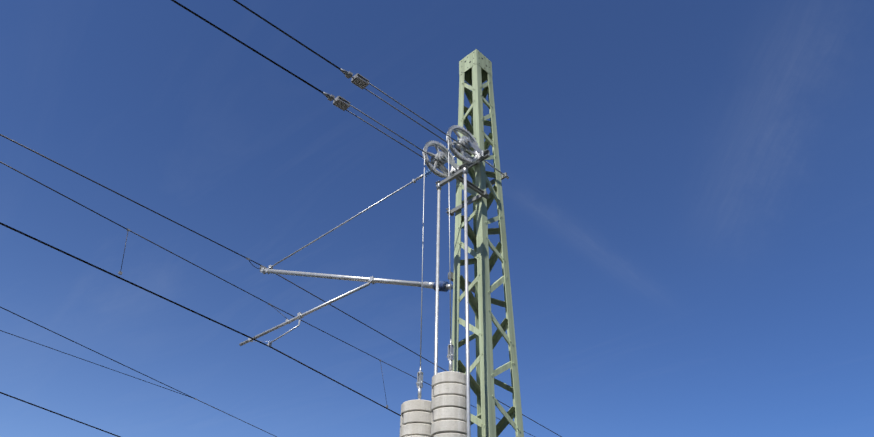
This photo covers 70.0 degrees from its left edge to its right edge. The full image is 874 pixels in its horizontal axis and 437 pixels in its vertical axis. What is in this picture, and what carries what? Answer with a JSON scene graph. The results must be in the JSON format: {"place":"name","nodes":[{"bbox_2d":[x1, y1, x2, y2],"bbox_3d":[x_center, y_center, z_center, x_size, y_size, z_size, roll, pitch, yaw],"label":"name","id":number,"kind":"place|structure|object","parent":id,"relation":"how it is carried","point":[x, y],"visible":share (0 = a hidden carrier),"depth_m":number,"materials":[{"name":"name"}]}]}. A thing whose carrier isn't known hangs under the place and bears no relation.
{"place":"outdoors","nodes":[
{"label":"outdoors","id":0,"kind":"place"},
{"bbox_2d":[0,0,873,436],"label":"sky","id":1,"kind":"structure","parent":0,"point":[688,192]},
{"label":"ground","id":2,"kind":"structure","parent":0,"visible":0},
{"bbox_2d":[452,49,523,436],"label":"lattice mast","id":3,"kind":"object","parent":2,"relation":"on","point":[475,69],"visible":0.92,"depth_m":7.87,"materials":[{"name":"metal"}]},
{"bbox_2d":[239,141,474,346],"bbox_3d":[-1.255,0.406,9.213,3.872,2.578,0.581,-13,-38,19],"label":"cantilever","id":4,"kind":"object","parent":3,"relation":"attached to","point":[444,286],"visible":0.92,"depth_m":9.09,"materials":[{"name":"metal"}]},
{"bbox_2d":[0,0,561,436],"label":"overhead wires","id":5,"kind":"object","parent":4,"relation":"attached to","point":[359,81],"visible":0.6,"depth_m":7.96,"materials":[{"name":"black metal"}]},
{"bbox_2d":[420,125,508,436],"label":"tensioning pulley assembly","id":6,"kind":"object","parent":3,"relation":"attached to","point":[466,140],"visible":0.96,"depth_m":7.99,"materials":[{"name":"metal"}]},
{"bbox_2d":[399,339,466,436],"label":"counterweights","id":7,"kind":"object","parent":6,"relation":"attached to","point":[442,413],"visible":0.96,"depth_m":6.13,"materials":[{"name":"white concrete"}]}
]}

